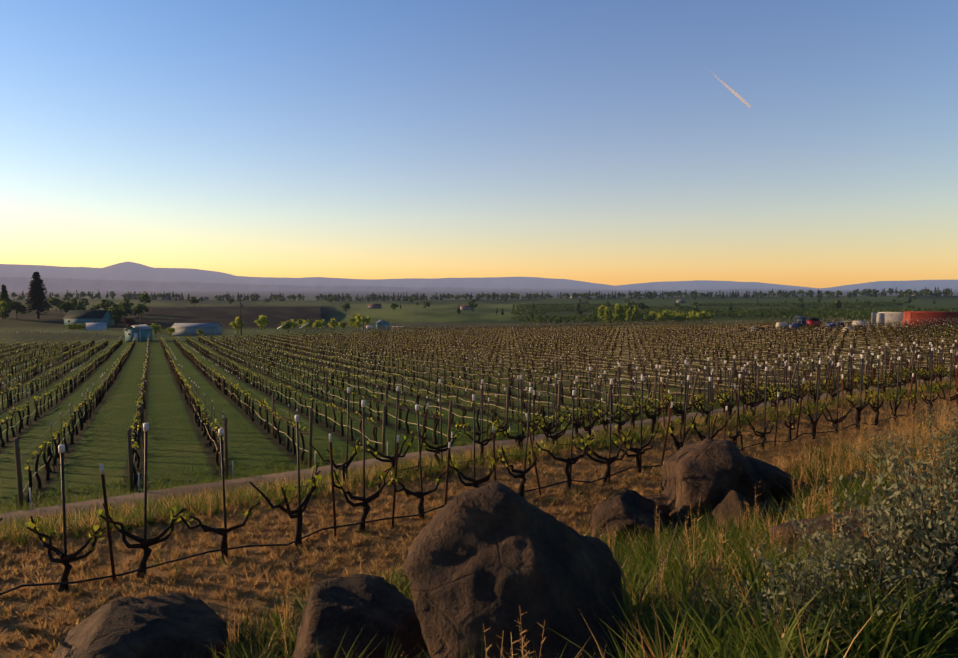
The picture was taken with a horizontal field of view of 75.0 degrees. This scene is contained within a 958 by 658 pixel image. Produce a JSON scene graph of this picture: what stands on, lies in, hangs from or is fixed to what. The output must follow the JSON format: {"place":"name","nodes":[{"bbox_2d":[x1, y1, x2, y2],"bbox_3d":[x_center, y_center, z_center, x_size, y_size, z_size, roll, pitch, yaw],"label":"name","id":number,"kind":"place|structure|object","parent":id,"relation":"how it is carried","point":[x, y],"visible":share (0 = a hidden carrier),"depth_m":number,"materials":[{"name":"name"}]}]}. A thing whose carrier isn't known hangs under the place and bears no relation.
{"place":"outdoors","nodes":[
{"label":"outdoors","id":0,"kind":"place"},
{"bbox_2d":[0,262,957,657],"bbox_3d":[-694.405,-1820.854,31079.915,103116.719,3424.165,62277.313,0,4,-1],"label":"ground","id":1,"kind":"structure","parent":0,"point":[178,442],"depth_m":38.37,"materials":[{"name":"brown soil"}]},
{"bbox_2d":[0,284,11,318],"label":"tall tree","id":2,"kind":"object","parent":1,"relation":"on","point":[4,295],"visible":0.71,"depth_m":317.10,"materials":[{"name":"green plant"}]},
{"bbox_2d":[0,298,13,318],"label":"tree","id":3,"kind":"object","parent":1,"relation":"on","point":[7,305],"visible":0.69,"depth_m":315.44,"materials":[{"name":"green plant"}]},
{"bbox_2d":[11,301,26,318],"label":"tree","id":4,"kind":"object","parent":1,"relation":"on","point":[18,306],"visible":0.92,"depth_m":320.45,"materials":[{"name":"green plant"}]},
{"bbox_2d":[21,272,53,318],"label":"conifer tree","id":5,"kind":"object","parent":1,"relation":"on","point":[37,299],"visible":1,"depth_m":323.45,"materials":[{"name":"green plant"}]},
{"bbox_2d":[66,324,85,328],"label":"hedge","id":6,"kind":"object","parent":1,"relation":"on","point":[76,326],"visible":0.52,"depth_m":266.69,"materials":[{"name":"green plant"}]},
{"bbox_2d":[64,310,113,325],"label":"barn","id":7,"kind":"structure","parent":1,"relation":"on","point":[71,317],"depth_m":287.68,"materials":[{"name":"white"}]},
{"bbox_2d":[86,322,106,334],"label":"solar panel","id":8,"kind":"object","parent":1,"relation":"on","point":[96,326],"visible":0.88,"depth_m":191.21,"materials":[{"name":"blue glass"}]},
{"bbox_2d":[112,315,120,326],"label":"tree","id":9,"kind":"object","parent":1,"relation":"on","point":[116,319],"depth_m":286.54,"materials":[{"name":"green plant"}]},
{"bbox_2d":[124,318,134,326],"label":"tree","id":10,"kind":"object","parent":1,"relation":"on","point":[128,322],"visible":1,"depth_m":249.33,"materials":[{"name":"plant"}]},
{"bbox_2d":[124,324,153,341],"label":"blue shed","id":11,"kind":"structure","parent":1,"relation":"on","point":[140,333],"depth_m":137.59,"materials":[{"name":"metal"}]},
{"bbox_2d":[52,592,228,657],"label":"corner boulder","id":12,"kind":"object","parent":1,"relation":"on","point":[175,625],"visible":1,"depth_m":5.79,"materials":[{"name":"grey stone"}]},
{"bbox_2d":[150,323,162,337],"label":"young tree","id":13,"kind":"object","parent":1,"relation":"on","point":[155,327],"visible":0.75,"depth_m":167.01,"materials":[{"name":"green plant"}]},
{"bbox_2d":[166,326,174,336],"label":"young tree","id":14,"kind":"object","parent":1,"relation":"on","point":[170,330],"visible":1,"depth_m":173.11,"materials":[{"name":"green plant"}]},
{"bbox_2d":[171,323,221,335],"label":"greenhouse","id":15,"kind":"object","parent":1,"relation":"on","point":[185,329],"depth_m":183.28,"materials":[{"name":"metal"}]},
{"bbox_2d":[196,329,203,335],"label":"young tree","id":16,"kind":"object","parent":1,"relation":"on","point":[199,331],"visible":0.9,"depth_m":144.86,"materials":[{"name":"green plant"}]},
{"bbox_2d":[236,299,244,334],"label":"utility pole","id":17,"kind":"object","parent":1,"relation":"on","point":[240,300],"visible":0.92,"depth_m":175.65,"materials":[{"name":"brown wood"}]},
{"bbox_2d":[292,574,427,657],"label":"boulder","id":18,"kind":"object","parent":1,"relation":"on","point":[335,608],"visible":0.94,"depth_m":5.14,"materials":[{"name":"grey stone"}]},
{"bbox_2d":[368,304,381,308],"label":"house","id":19,"kind":"structure","parent":1,"relation":"on","point":[374,306],"depth_m":686.95,"materials":[{"name":"white"}]},
{"bbox_2d":[375,320,389,329],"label":"shed","id":20,"kind":"structure","parent":1,"relation":"on","point":[380,323],"depth_m":219.56,"materials":[{"name":"metal"}]},
{"bbox_2d":[460,305,473,309],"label":"house","id":21,"kind":"structure","parent":1,"relation":"on","point":[464,307],"depth_m":636.54,"materials":[{"name":"white"}]},
{"bbox_2d":[229,303,714,333],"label":"trees","id":22,"kind":"object","parent":1,"relation":"on","point":[621,312],"visible":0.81,"depth_m":288.46,"materials":[{"name":"green plant"}]},
{"bbox_2d":[0,372,957,657],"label":"green grass","id":23,"kind":"structure","parent":1,"relation":"on","point":[874,636],"depth_m":6.06,"materials":[{"name":"green plant"}]},
{"bbox_2d":[0,378,957,657],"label":"dry grass","id":24,"kind":"structure","parent":1,"relation":"on","point":[900,428],"depth_m":9.22,"materials":[{"name":"brown plant"}]},
{"bbox_2d":[0,321,957,501],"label":"grapevines","id":25,"kind":"object","parent":1,"relation":"on","point":[190,394],"visible":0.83,"depth_m":55.10,"materials":[{"name":"green plant"}]},
{"bbox_2d":[0,324,957,491],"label":"tubes","id":26,"kind":"object","parent":1,"relation":"on","point":[847,337],"visible":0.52,"depth_m":58.02,"materials":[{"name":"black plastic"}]},
{"bbox_2d":[0,316,957,594],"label":"grapevines","id":27,"kind":"object","parent":1,"relation":"on","point":[834,384],"visible":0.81,"depth_m":13.20,"materials":[{"name":"brown plant"}]},
{"bbox_2d":[1,318,957,509],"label":"vineyard posts","id":28,"kind":"object","parent":1,"relation":"on","point":[19,472],"visible":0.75,"depth_m":38.25,"materials":[{"name":"brown wood"}]},
{"bbox_2d":[11,288,957,325],"bbox_3d":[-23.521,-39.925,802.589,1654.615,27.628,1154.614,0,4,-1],"label":"distant trees","id":29,"kind":"object","parent":1,"relation":"on","point":[828,310],"visible":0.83,"depth_m":548.71,"materials":[{"name":"green plant"}]},
{"bbox_2d":[18,286,952,316],"bbox_3d":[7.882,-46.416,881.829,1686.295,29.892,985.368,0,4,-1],"label":"conifer trees","id":30,"kind":"object","parent":1,"relation":"on","point":[130,296],"visible":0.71,"depth_m":1133.29,"materials":[{"name":"green plant"}]},
{"bbox_2d":[402,480,638,657],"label":"boulder","id":31,"kind":"object","parent":1,"relation":"on","point":[497,558],"visible":0.98,"depth_m":4.28,"materials":[{"name":"stone"}]},
{"bbox_2d":[367,315,870,330],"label":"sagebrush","id":32,"kind":"object","parent":1,"relation":"on","point":[477,325],"visible":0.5,"depth_m":202.27,"materials":[{"name":"green plant"}]},
{"bbox_2d":[588,488,669,547],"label":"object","id":33,"kind":"object","parent":1,"relation":"on","point":[623,507],"visible":0.62,"depth_m":8.90,"materials":[{"name":"grey stone"}]},
{"bbox_2d":[644,494,669,519],"bbox_3d":[2.968,2.919,10.018,0.780,0.592,0.900,1,4,10],"label":"boulder cluster","id":34,"kind":"object","parent":1,"relation":"on","point":[661,499],"visible":0.21,"depth_m":9.84,"materials":[{"name":"grey stone"}]},
{"bbox_2d":[667,500,674,521],"bbox_3d":[3.226,2.897,9.756,0.691,0.700,0.986,-2,4,-26],"label":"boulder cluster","id":35,"kind":"object","parent":1,"relation":"on","point":[671,505],"visible":0.04,"depth_m":9.62,"materials":[{"name":"grey stone"}]},
{"bbox_2d":[657,522,695,541],"bbox_3d":[2.767,2.950,8.887,0.707,0.391,0.598,-12,17,-39],"label":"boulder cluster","id":36,"kind":"object","parent":1,"relation":"on","point":[679,524],"visible":0.1,"depth_m":8.82,"materials":[{"name":"grey stone"}]},
{"bbox_2d":[614,523,765,637],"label":"dead twigs","id":37,"kind":"object","parent":1,"relation":"on","point":[658,588],"visible":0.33,"depth_m":4.81,"materials":[{"name":"brown plant"}]},
{"bbox_2d":[660,438,763,522],"bbox_3d":[3.724,2.702,9.983,1.478,1.947,2.253,1,4,10],"label":"boulder","id":38,"kind":"object","parent":1,"relation":"on","point":[707,471],"visible":0.54,"depth_m":9.29,"materials":[{"name":"stone"}]},
{"bbox_2d":[669,489,759,533],"bbox_3d":[3.546,2.758,9.184,1.346,1.005,1.577,3,6,2],"label":"boulder","id":39,"kind":"object","parent":1,"relation":"on","point":[729,499],"visible":0.17,"depth_m":8.79,"materials":[{"name":"stone"}]},
{"bbox_2d":[760,496,775,502],"bbox_3d":[4.126,2.804,9.692,0.929,0.663,0.880,5,-1,36],"label":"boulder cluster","id":40,"kind":"object","parent":1,"relation":"on","point":[768,497],"visible":0.02,"depth_m":9.51,"materials":[{"name":"grey stone"}]},
{"bbox_2d":[752,500,787,526],"bbox_3d":[4.085,2.636,8.724,0.544,0.424,0.572,-3,4,-35],"label":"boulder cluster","id":41,"kind":"object","parent":1,"relation":"on","point":[766,506],"visible":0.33,"depth_m":8.60,"materials":[{"name":"grey stone"}]},
{"bbox_2d":[743,455,812,506],"bbox_3d":[4.753,2.654,10.411,1.502,1.380,1.585,-6,8,-13],"label":"boulder","id":42,"kind":"object","parent":1,"relation":"on","point":[767,473],"visible":0.25,"depth_m":9.68,"materials":[{"name":"stone"}]},
{"bbox_2d":[776,322,789,329],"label":"sprayer tank","id":43,"kind":"object","parent":1,"relation":"on","point":[779,324],"visible":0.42,"depth_m":113.78,"materials":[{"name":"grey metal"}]},
{"bbox_2d":[787,317,809,331],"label":"blue tractor","id":44,"kind":"object","parent":1,"relation":"on","point":[800,322],"visible":0.56,"depth_m":109.46,"materials":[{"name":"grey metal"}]},
{"bbox_2d":[807,318,819,329],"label":"red machine","id":45,"kind":"object","parent":1,"relation":"on","point":[813,321],"visible":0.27,"depth_m":113.02,"materials":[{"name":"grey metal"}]},
{"bbox_2d":[687,401,957,656],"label":"sagebrush","id":46,"kind":"object","parent":1,"relation":"on","point":[927,534],"visible":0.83,"depth_m":4.12,"materials":[{"name":"green plant"}]},
{"bbox_2d":[825,322,844,328],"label":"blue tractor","id":47,"kind":"object","parent":1,"relation":"on","point":[838,323],"visible":0.54,"depth_m":111.25,"materials":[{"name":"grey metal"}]},
{"bbox_2d":[769,506,906,567],"bbox_3d":[3.544,2.104,5.894,1.444,0.837,1.214,1,4,20],"label":"rock","id":48,"kind":"object","parent":1,"relation":"on","point":[792,530],"visible":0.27,"depth_m":5.96,"materials":[{"name":"stone"}]},
{"bbox_2d":[853,320,869,329],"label":"sprayer tank","id":49,"kind":"object","parent":1,"relation":"on","point":[859,322],"visible":0.42,"depth_m":107.47,"materials":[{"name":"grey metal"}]},
{"bbox_2d":[846,471,885,488],"bbox_3d":[5.809,2.304,9.366,0.608,0.355,0.535,-4,5,-44],"label":"rock","id":50,"kind":"object","parent":1,"relation":"on","point":[861,478],"visible":0.15,"depth_m":9.30,"materials":[{"name":"stone"}]},
{"bbox_2d":[871,312,902,326],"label":"white container","id":51,"kind":"object","parent":1,"relation":"on","point":[881,317],"visible":0.44,"depth_m":109.39,"materials":[{"name":"grey metal"}]},
{"bbox_2d":[902,311,957,327],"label":"red container","id":52,"kind":"object","parent":1,"relation":"on","point":[919,316],"visible":0.67,"depth_m":103.28,"materials":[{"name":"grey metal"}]},
{"bbox_2d":[0,0,957,287],"label":"sky","id":53,"kind":"structure","parent":0,"point":[592,141],"materials":[{"name":"blue"}]},
{"bbox_2d":[706,68,750,107],"bbox_3d":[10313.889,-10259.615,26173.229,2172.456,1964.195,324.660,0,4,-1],"label":"contrail","id":54,"kind":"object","parent":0,"point":[735,94],"depth_m":26183.60,"materials":[{"name":"white"}]}
]}

